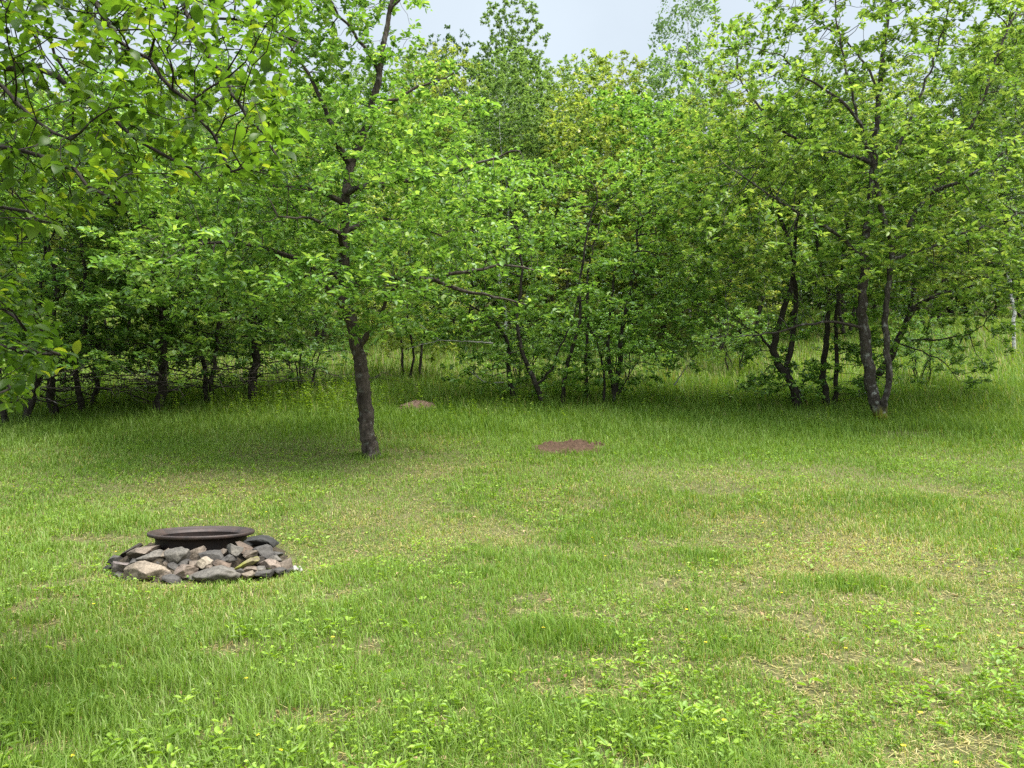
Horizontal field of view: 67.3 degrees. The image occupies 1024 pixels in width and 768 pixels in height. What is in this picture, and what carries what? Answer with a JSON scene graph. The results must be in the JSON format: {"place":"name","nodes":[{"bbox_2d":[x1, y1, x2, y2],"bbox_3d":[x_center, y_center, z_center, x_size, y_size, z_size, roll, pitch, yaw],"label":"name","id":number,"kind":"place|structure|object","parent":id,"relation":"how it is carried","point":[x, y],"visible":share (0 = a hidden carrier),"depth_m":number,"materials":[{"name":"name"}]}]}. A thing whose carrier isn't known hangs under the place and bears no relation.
{"place":"outdoors","nodes":[
{"label":"outdoors","id":0,"kind":"place"},
{"bbox_2d":[0,0,1022,299],"label":"sky","id":1,"kind":"structure","parent":0,"point":[574,26],"materials":[{"name":"white"}]},
{"bbox_2d":[0,296,1023,767],"bbox_3d":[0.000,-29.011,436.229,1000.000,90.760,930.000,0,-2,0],"label":"ground","id":2,"kind":"structure","parent":0,"point":[746,612],"depth_m":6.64,"materials":[{"name":"plant"}]},
{"bbox_2d":[0,88,136,353],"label":"fruit tree","id":3,"kind":"object","parent":2,"relation":"on","point":[79,277],"visible":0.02,"depth_m":28.35,"materials":[{"name":"green plant"}]},
{"bbox_2d":[18,86,119,337],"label":"young tree","id":4,"kind":"object","parent":2,"relation":"on","point":[59,95],"visible":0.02,"depth_m":33.72,"materials":[{"name":"green plant"}]},
{"bbox_2d":[11,113,189,342],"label":"fruit tree","id":5,"kind":"object","parent":2,"relation":"on","point":[66,277],"visible":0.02,"depth_m":29.44,"materials":[{"name":"green plant"}]},
{"bbox_2d":[0,106,220,424],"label":"apple tree","id":6,"kind":"object","parent":2,"relation":"on","point":[110,309],"visible":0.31,"depth_m":15.14,"materials":[{"name":"green plant"}]},
{"bbox_2d":[0,60,228,416],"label":"apple tree","id":7,"kind":"object","parent":2,"relation":"on","point":[45,278],"visible":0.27,"depth_m":15.14,"materials":[{"name":"green plant"}]},
{"bbox_2d":[0,95,251,410],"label":"apple tree","id":8,"kind":"object","parent":2,"relation":"on","point":[124,298],"visible":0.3,"depth_m":15.82,"materials":[{"name":"green plant"}]},
{"bbox_2d":[124,560,170,581],"bbox_3d":[-2.916,1.508,6.179,0.284,0.176,0.277,-1,-2,37],"label":"stone","id":9,"kind":"object","parent":2,"relation":"on","point":[142,570],"visible":0.91,"depth_m":6.11,"materials":[{"name":"stone"}]},
{"bbox_2d":[113,77,185,328],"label":"young tree","id":10,"kind":"object","parent":2,"relation":"on","point":[175,168],"visible":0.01,"depth_m":37.94,"materials":[{"name":"green plant"}]},
{"bbox_2d":[0,0,314,412],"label":"apple tree","id":11,"kind":"object","parent":2,"relation":"on","point":[114,178],"visible":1,"depth_m":3.32,"materials":[{"name":"green plant"}]},
{"bbox_2d":[7,36,326,410],"bbox_3d":[-7.727,-3.165,16.541,7.966,7.967,7.116,-1,-2,23],"label":"apple tree","id":12,"kind":"object","parent":2,"relation":"on","point":[164,340],"visible":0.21,"depth_m":15.97,"materials":[{"name":"green plant"}]},
{"bbox_2d":[161,574,181,583],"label":"stone","id":13,"kind":"object","parent":2,"relation":"on","point":[170,578],"visible":0.84,"depth_m":6.06,"materials":[{"name":"stone"}]},
{"bbox_2d":[99,99,260,314],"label":"fruit tree","id":14,"kind":"object","parent":2,"relation":"on","point":[179,102],"visible":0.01,"depth_m":30.97,"materials":[{"name":"green plant"}]},
{"bbox_2d":[173,564,198,578],"bbox_3d":[-2.647,1.506,6.188,0.206,0.129,0.213,2,-3,-39],"label":"stone","id":15,"kind":"object","parent":2,"relation":"on","point":[182,571],"visible":0.64,"depth_m":6.12,"materials":[{"name":"stone"}]},
{"bbox_2d":[104,539,287,582],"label":"rock ring","id":16,"kind":"structure","parent":2,"relation":"on","point":[234,564],"depth_m":6.41,"materials":[{"name":"grey stone"}]},
{"bbox_2d":[106,555,121,564],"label":"stone","id":17,"kind":"object","parent":16,"relation":"on","point":[117,558],"visible":0.69,"depth_m":6.52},
{"bbox_2d":[111,561,128,574],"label":"stone","id":18,"kind":"object","parent":16,"relation":"on","point":[116,566],"visible":0.44,"depth_m":6.27,"materials":[{"name":"stone"}]},
{"bbox_2d":[120,543,142,556],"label":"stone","id":19,"kind":"object","parent":16,"relation":"on","point":[123,554],"visible":0.64,"depth_m":6.60,"materials":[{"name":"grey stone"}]},
{"bbox_2d":[126,545,161,558],"bbox_3d":[-3.101,1.430,6.466,0.276,0.148,0.282,0,-2,0],"label":"stone","id":20,"kind":"object","parent":16,"relation":"on","point":[138,552],"visible":0.69,"depth_m":6.39,"materials":[{"name":"stone"}]},
{"bbox_2d":[136,549,163,561],"bbox_3d":[-2.975,1.438,6.347,0.186,0.133,0.202,-1,-2,22],"label":"stone","id":21,"kind":"object","parent":16,"relation":"on","point":[153,555],"visible":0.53,"depth_m":6.31,"materials":[{"name":"stone"}]},
{"bbox_2d":[164,547,190,563],"bbox_3d":[-2.744,1.423,6.332,0.211,0.169,0.180,0,-2,0],"label":"stone","id":22,"kind":"object","parent":16,"relation":"on","point":[177,555],"visible":0.75,"depth_m":6.27,"materials":[{"name":"stone"}]},
{"bbox_2d":[189,545,206,560],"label":"stone","id":23,"kind":"object","parent":16,"relation":"on","point":[194,556],"visible":0.59,"depth_m":6.33,"materials":[{"name":"stone"}]},
{"bbox_2d":[194,556,212,568],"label":"stone","id":24,"kind":"object","parent":16,"relation":"on","point":[203,562],"visible":0.86,"depth_m":6.21,"materials":[{"name":"stone"}]},
{"bbox_2d":[198,550,223,561],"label":"stone","id":25,"kind":"object","parent":16,"relation":"on","point":[213,555],"visible":0.79,"depth_m":6.30,"materials":[{"name":"stone"}]},
{"bbox_2d":[192,565,240,583],"bbox_3d":[-2.356,1.523,6.154,0.380,0.137,0.260,0,-2,0],"label":"stone","id":26,"kind":"object","parent":16,"relation":"on","point":[217,573],"visible":0.84,"depth_m":6.07,"materials":[{"name":"stone"}]},
{"bbox_2d":[213,559,231,567],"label":"stone","id":27,"kind":"object","parent":26,"relation":"on","point":[217,562],"visible":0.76,"depth_m":6.22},
{"bbox_2d":[221,554,236,561],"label":"stone","id":28,"kind":"object","parent":27,"relation":"on","point":[229,558],"visible":0.89,"depth_m":6.28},
{"bbox_2d":[227,544,243,555],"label":"stone","id":29,"kind":"object","parent":28,"relation":"on","point":[232,549],"visible":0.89,"depth_m":6.35,"materials":[{"name":"stone"}]},
{"bbox_2d":[235,541,253,553],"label":"stone","id":30,"kind":"object","parent":16,"relation":"on","point":[243,545],"visible":0.53,"depth_m":6.53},
{"bbox_2d":[234,556,259,569],"bbox_3d":[-2.190,1.482,6.307,0.201,0.118,0.217,-1,-2,29],"label":"stone","id":31,"kind":"object","parent":16,"relation":"on","point":[251,561],"visible":0.75,"depth_m":6.24,"materials":[{"name":"stone"}]},
{"bbox_2d":[243,550,258,558],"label":"stone","id":32,"kind":"object","parent":16,"relation":"on","point":[247,554],"visible":0.75,"depth_m":6.42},
{"bbox_2d":[246,535,278,547],"bbox_3d":[-2.203,1.379,6.736,0.294,0.096,0.252,0,-2,0],"label":"stone","id":33,"kind":"object","parent":16,"relation":"on","point":[259,540],"visible":0.87,"depth_m":6.67,"materials":[{"name":"stone"}]},
{"bbox_2d":[252,544,273,558],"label":"stone","id":34,"kind":"object","parent":16,"relation":"on","point":[266,551],"visible":0.66,"depth_m":6.51,"materials":[{"name":"stone"}]},
{"bbox_2d":[147,526,254,550],"bbox_3d":[-2.767,1.479,6.846,0.893,0.341,0.893,1,-5,0],"label":"fire ring","id":35,"kind":"object","parent":2,"relation":"on","point":[190,538],"visible":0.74,"depth_m":6.64,"materials":[{"name":"metal"}]},
{"bbox_2d":[44,114,362,402],"bbox_3d":[-6.859,-2.548,17.754,6.671,6.502,6.899,2,-3,-44],"label":"apple tree","id":36,"kind":"object","parent":2,"relation":"on","point":[276,354],"visible":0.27,"depth_m":17.11,"materials":[{"name":"green plant"}]},
{"bbox_2d":[171,54,267,329],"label":"young tree","id":37,"kind":"object","parent":2,"relation":"on","point":[217,110],"visible":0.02,"depth_m":34.89,"materials":[{"name":"green plant"}]},
{"bbox_2d":[58,51,414,402],"bbox_3d":[-5.887,-3.256,17.790,7.116,7.811,7.966,-2,-3,40],"label":"apple tree","id":38,"kind":"object","parent":2,"relation":"on","point":[256,357],"visible":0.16,"depth_m":17.30,"materials":[{"name":"green plant"}]},
{"bbox_2d":[241,570,254,579],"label":"stone","id":39,"kind":"object","parent":2,"relation":"on","point":[249,574],"visible":0.79,"depth_m":6.13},
{"bbox_2d":[243,566,256,571],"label":"stone","id":40,"kind":"object","parent":39,"relation":"on","point":[249,568],"visible":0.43,"depth_m":6.20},
{"bbox_2d":[168,104,345,348],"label":"fruit tree","id":41,"kind":"object","parent":2,"relation":"on","point":[308,156],"visible":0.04,"depth_m":27.89,"materials":[{"name":"green plant"}]},
{"bbox_2d":[254,569,274,578],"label":"stone","id":42,"kind":"object","parent":2,"relation":"on","point":[270,573],"visible":0.95,"depth_m":6.14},
{"bbox_2d":[259,559,280,574],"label":"stone","id":43,"kind":"object","parent":2,"relation":"on","point":[268,564],"visible":0.67,"depth_m":6.29,"materials":[{"name":"stone"}]},
{"bbox_2d":[275,567,285,576],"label":"stone","id":44,"kind":"object","parent":2,"relation":"on","point":[278,570],"visible":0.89,"depth_m":6.23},
{"bbox_2d":[279,557,292,574],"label":"stone","id":45,"kind":"object","parent":2,"relation":"on","point":[287,563],"visible":0.3,"depth_m":6.39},
{"bbox_2d":[247,71,342,326],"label":"young tree","id":46,"kind":"object","parent":2,"relation":"on","point":[292,72],"visible":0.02,"depth_m":36.92,"materials":[{"name":"green plant"}]},
{"bbox_2d":[236,298,376,389],"bbox_3d":[-5.229,-0.914,19.428,3.345,2.593,2.999,-1,-2,37],"label":"bush","id":47,"kind":"object","parent":2,"relation":"on","point":[320,326],"visible":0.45,"depth_m":19.26,"materials":[{"name":"green plant"}]},
{"bbox_2d":[60,0,555,458],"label":"apple tree","id":48,"kind":"object","parent":2,"relation":"on","point":[345,293],"visible":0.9,"depth_m":11.75,"materials":[{"name":"green plant"}]},
{"bbox_2d":[238,83,412,345],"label":"fruit tree","id":49,"kind":"object","parent":2,"relation":"on","point":[321,151],"visible":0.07,"depth_m":28.69,"materials":[{"name":"green plant"}]},
{"bbox_2d":[288,59,389,319],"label":"young tree","id":50,"kind":"object","parent":2,"relation":"on","point":[341,69],"visible":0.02,"depth_m":42.13,"materials":[{"name":"green plant"}]},
{"bbox_2d":[317,63,412,323],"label":"young tree","id":51,"kind":"object","parent":2,"relation":"on","point":[365,86],"visible":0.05,"depth_m":34.92,"materials":[{"name":"green plant"}]},
{"bbox_2d":[356,51,456,319],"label":"young tree","id":52,"kind":"object","parent":2,"relation":"on","point":[403,65],"visible":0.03,"depth_m":39.93,"materials":[{"name":"green plant"}]},
{"bbox_2d":[328,179,485,377],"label":"fruit tree","id":53,"kind":"object","parent":2,"relation":"on","point":[401,345],"visible":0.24,"depth_m":21.33,"materials":[{"name":"green plant"}]},
{"bbox_2d":[397,400,436,412],"bbox_3d":[-2.124,0.550,17.197,1.175,0.407,1.250,0,-2,0],"label":"ant mound","id":54,"kind":"object","parent":2,"relation":"on","point":[416,403],"visible":0.34,"depth_m":17.05,"materials":[{"name":"soil"}]},
{"bbox_2d":[390,42,462,310],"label":"birch tree","id":55,"kind":"object","parent":2,"relation":"on","point":[433,51],"visible":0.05,"depth_m":44.88,"materials":[{"name":"green plant"}]},
{"bbox_2d":[381,38,490,333],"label":"young tree","id":56,"kind":"object","parent":2,"relation":"on","point":[452,51],"visible":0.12,"depth_m":32.53,"materials":[{"name":"green plant"}]},
{"bbox_2d":[366,86,530,340],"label":"fruit tree","id":57,"kind":"object","parent":2,"relation":"on","point":[429,124],"visible":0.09,"depth_m":30.54,"materials":[{"name":"green plant"}]},
{"bbox_2d":[422,24,490,303],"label":"dark tree","id":58,"kind":"object","parent":2,"relation":"on","point":[453,41],"visible":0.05,"depth_m":45.87,"materials":[{"name":"green plant"}]},
{"bbox_2d":[439,57,538,321],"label":"young tree","id":59,"kind":"object","parent":2,"relation":"on","point":[485,124],"visible":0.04,"depth_m":38.02,"materials":[{"name":"green plant"}]},
{"bbox_2d":[450,40,557,356],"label":"birch tree","id":60,"kind":"object","parent":2,"relation":"on","point":[520,108],"visible":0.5,"depth_m":26.84,"materials":[{"name":"green plant"}]},
{"bbox_2d":[0,329,1023,767],"bbox_3d":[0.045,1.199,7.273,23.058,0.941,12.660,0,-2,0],"label":"broadleaf weeds","id":61,"kind":"object","parent":2,"relation":"on","point":[584,709],"visible":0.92,"depth_m":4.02,"materials":[{"name":"green plant"}]},
{"bbox_2d":[0,448,1023,767],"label":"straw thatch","id":62,"kind":"object","parent":2,"relation":"on","point":[966,738],"visible":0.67,"depth_m":4.71,"materials":[{"name":"beige plant"}]},
{"bbox_2d":[1,300,1023,422],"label":"meadow grass","id":63,"kind":"structure","parent":2,"relation":"on","point":[1012,371],"depth_m":22.26,"materials":[{"name":"plant"}]},
{"bbox_2d":[3,132,1023,313],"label":"wood","id":64,"kind":"object","parent":2,"relation":"on","point":[812,304],"visible":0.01,"depth_m":53.73,"materials":[{"name":"green plant"}]},
{"bbox_2d":[471,0,556,305],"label":"birch tree","id":65,"kind":"object","parent":2,"relation":"on","point":[503,36],"visible":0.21,"depth_m":44.10,"materials":[{"name":"green plant"}]},
{"bbox_2d":[6,492,1023,767],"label":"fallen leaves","id":66,"kind":"object","parent":2,"relation":"on","point":[594,592],"visible":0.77,"depth_m":4.79,"materials":[{"name":"brown plant"}]},
{"bbox_2d":[11,489,1022,762],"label":"buttercups","id":67,"kind":"object","parent":2,"relation":"on","point":[705,641],"visible":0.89,"depth_m":4.21,"materials":[{"name":"yellow plant"}]},
{"bbox_2d":[467,309,581,385],"bbox_3d":[0.397,-0.891,20.595,2.999,2.305,3.345,0,-2,12],"label":"bush","id":68,"kind":"object","parent":2,"relation":"on","point":[493,347],"visible":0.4,"depth_m":20.34,"materials":[{"name":"green plant"}]},
{"bbox_2d":[472,50,585,336],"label":"young tree","id":69,"kind":"object","parent":2,"relation":"on","point":[545,75],"visible":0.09,"depth_m":31.86,"materials":[{"name":"green plant"}]},
{"bbox_2d":[501,69,589,311],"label":"young tree","id":70,"kind":"object","parent":2,"relation":"on","point":[554,73],"visible":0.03,"depth_m":42.98,"materials":[{"name":"green plant"}]},
{"bbox_2d":[510,54,609,317],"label":"young tree","id":71,"kind":"object","parent":2,"relation":"on","point":[566,61],"visible":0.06,"depth_m":39.01,"materials":[{"name":"green plant"}]},
{"bbox_2d":[462,93,662,354],"bbox_3d":[1.954,-5.657,28.406,7.450,9.447,6.851,-1,-2,30],"label":"fruit tree","id":72,"kind":"object","parent":2,"relation":"on","point":[570,128],"visible":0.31,"depth_m":27.22,"materials":[{"name":"green plant"}]},
{"bbox_2d":[533,438,604,454],"bbox_3d":[0.984,1.089,13.052,1.500,0.369,1.550,0,-2,0],"label":"bare mound","id":73,"kind":"object","parent":2,"relation":"on","point":[577,444],"visible":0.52,"depth_m":12.85,"materials":[{"name":"soil"}]},
{"bbox_2d":[380,142,759,404],"bbox_3d":[1.052,-2.452,18.119,8.514,6.565,5.007,0,-2,0],"label":"tree","id":74,"kind":"object","parent":2,"relation":"on","point":[611,327],"visible":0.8,"depth_m":17.51,"materials":[{"name":"green plant"}]},
{"bbox_2d":[408,323,492,348],"bbox_3d":[-1.377,-1.087,17.064,1.917,0.629,0.105,0,-2,0],"label":"dead branch","id":75,"kind":"object","parent":74,"relation":"attached to","point":[457,341],"visible":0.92,"depth_m":17.07,"materials":[{"name":"grey wood"}]},
{"bbox_2d":[548,58,635,289],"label":"young tree","id":76,"kind":"object","parent":2,"relation":"on","point":[586,76],"visible":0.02,"depth_m":44.80,"materials":[{"name":"green plant"}]},
{"bbox_2d":[540,48,657,328],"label":"young tree","id":77,"kind":"object","parent":2,"relation":"on","point":[599,62],"visible":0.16,"depth_m":33.71,"materials":[{"name":"green plant"}]},
{"bbox_2d":[552,308,676,378],"bbox_3d":[2.773,-0.965,21.148,3.512,2.305,3.149,0,-2,11],"label":"bush","id":78,"kind":"object","parent":2,"relation":"on","point":[629,347],"visible":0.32,"depth_m":20.94,"materials":[{"name":"green plant"}]},
{"bbox_2d":[582,49,681,312],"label":"young tree","id":79,"kind":"object","parent":2,"relation":"on","point":[639,65],"visible":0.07,"depth_m":39.02,"materials":[{"name":"green plant"}]},
{"bbox_2d":[536,85,728,349],"bbox_3d":[4.647,-6.146,29.449,6.943,10.016,7.581,2,-3,-39],"label":"fruit tree","id":80,"kind":"object","parent":2,"relation":"on","point":[626,103],"visible":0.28,"depth_m":28.57,"materials":[{"name":"green plant"}]},
{"bbox_2d":[600,52,707,337],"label":"young tree","id":81,"kind":"object","parent":2,"relation":"on","point":[657,113],"visible":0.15,"depth_m":32.93,"materials":[{"name":"green plant"}]},
{"bbox_2d":[641,60,728,315],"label":"young tree","id":82,"kind":"object","parent":2,"relation":"on","point":[713,69],"visible":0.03,"depth_m":41.18,"materials":[{"name":"green plant"}]},
{"bbox_2d":[641,0,738,317],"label":"poplar tree","id":83,"kind":"object","parent":2,"relation":"on","point":[659,28],"visible":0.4,"depth_m":36.31,"materials":[{"name":"green plant"}]},
{"bbox_2d":[661,62,775,323],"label":"young tree","id":84,"kind":"object","parent":2,"relation":"on","point":[719,73],"visible":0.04,"depth_m":35.99,"materials":[{"name":"green plant"}]},
{"bbox_2d":[622,96,818,355],"bbox_3d":[7.428,-5.415,27.550,6.508,9.158,7.078,-2,-3,42],"label":"fruit tree","id":85,"kind":"object","parent":2,"relation":"on","point":[766,229],"visible":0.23,"depth_m":26.80,"materials":[{"name":"green plant"}]},
{"bbox_2d":[678,305,785,375],"bbox_3d":[6.589,-1.305,23.041,2.999,2.305,3.345,-1,-2,32],"label":"bush","id":86,"kind":"object","parent":2,"relation":"on","point":[749,321],"visible":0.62,"depth_m":22.96,"materials":[{"name":"green plant"}]},
{"bbox_2d":[664,103,826,344],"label":"fruit tree","id":87,"kind":"object","parent":2,"relation":"on","point":[758,307],"visible":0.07,"depth_m":30.27,"materials":[{"name":"green plant"}]},
{"bbox_2d":[719,83,812,309],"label":"young tree","id":88,"kind":"object","parent":2,"relation":"on","point":[761,98],"visible":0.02,"depth_m":41.97,"materials":[{"name":"green plant"}]},
{"bbox_2d":[622,93,967,408],"bbox_3d":[6.421,-2.915,17.505,7.815,7.458,4.449,0,-2,0],"label":"plum tree","id":89,"kind":"object","parent":2,"relation":"on","point":[784,371],"visible":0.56,"depth_m":17.15,"materials":[{"name":"green plant"}]},
{"bbox_2d":[740,70,850,328],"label":"young tree","id":90,"kind":"object","parent":2,"relation":"on","point":[786,143],"visible":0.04,"depth_m":34.97,"materials":[{"name":"green plant"}]},
{"bbox_2d":[637,0,1023,422],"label":"apple tree","id":91,"kind":"object","parent":2,"relation":"on","point":[853,86],"visible":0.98,"depth_m":15.11,"materials":[{"name":"green plant"}]},
{"bbox_2d":[795,60,906,313],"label":"young tree","id":92,"kind":"object","parent":2,"relation":"on","point":[835,64],"visible":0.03,"depth_m":43.13,"materials":[{"name":"green plant"}]},
{"bbox_2d":[771,99,934,337],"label":"fruit tree","id":93,"kind":"object","parent":2,"relation":"on","point":[825,241],"visible":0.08,"depth_m":31.63,"materials":[{"name":"green plant"}]},
{"bbox_2d":[828,93,924,322],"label":"young tree","id":94,"kind":"object","parent":2,"relation":"on","point":[853,130],"visible":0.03,"depth_m":38.01,"materials":[{"name":"green plant"}]},
{"bbox_2d":[845,52,952,312],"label":"young tree","id":95,"kind":"object","parent":2,"relation":"on","point":[911,94],"visible":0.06,"depth_m":44.87,"materials":[{"name":"green plant"}]},
{"bbox_2d":[869,130,956,309],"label":"dark tree","id":96,"kind":"object","parent":2,"relation":"on","point":[930,245],"visible":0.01,"depth_m":46.07,"materials":[{"name":"green plant"}]},
{"bbox_2d":[860,317,982,383],"bbox_3d":[11.262,-0.830,21.012,2.676,2.017,2.400,1,-2,-32],"label":"bush","id":97,"kind":"object","parent":2,"relation":"on","point":[930,352],"visible":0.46,"depth_m":20.75,"materials":[{"name":"green plant"}]},
{"bbox_2d":[845,128,1012,327],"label":"fruit tree","id":98,"kind":"object","parent":2,"relation":"on","point":[936,279],"visible":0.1,"depth_m":35.45,"materials":[{"name":"green plant"}]},
{"bbox_2d":[849,125,1023,397],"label":"leaning tree","id":99,"kind":"object","parent":2,"relation":"on","point":[910,311],"visible":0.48,"depth_m":18.13,"materials":[{"name":"green plant"}]},
{"bbox_2d":[904,25,1018,316],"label":"young tree","id":100,"kind":"object","parent":2,"relation":"on","point":[935,97],"visible":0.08,"depth_m":46.09,"materials":[{"name":"green plant"}]},
{"bbox_2d":[924,103,1008,316],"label":"young tree","id":101,"kind":"object","parent":2,"relation":"on","point":[969,249],"visible":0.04,"depth_m":46.11,"materials":[{"name":"green plant"}]},
{"bbox_2d":[926,121,1023,317],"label":"dark tree","id":102,"kind":"object","parent":2,"relation":"on","point":[986,264],"visible":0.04,"depth_m":43.45,"materials":[{"name":"green plant"}]},
{"bbox_2d":[939,34,1022,316],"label":"young tree","id":103,"kind":"object","parent":2,"relation":"on","point":[986,130],"visible":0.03,"depth_m":47.18,"materials":[{"name":"green plant"}]},
{"bbox_2d":[943,11,1023,353],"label":"birch tree","id":104,"kind":"object","parent":2,"relation":"on","point":[992,95],"visible":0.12,"depth_m":27.38,"materials":[{"name":"green plant"}]},
{"bbox_2d":[945,13,1023,298],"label":"young tree","id":105,"kind":"object","parent":2,"relation":"on","point":[1019,97],"visible":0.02,"depth_m":45.14,"materials":[{"name":"green plant"}]},
{"bbox_2d":[972,119,1023,319],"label":"young tree","id":106,"kind":"object","parent":2,"relation":"on","point":[1018,314],"visible":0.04,"depth_m":44.09,"materials":[{"name":"green plant"}]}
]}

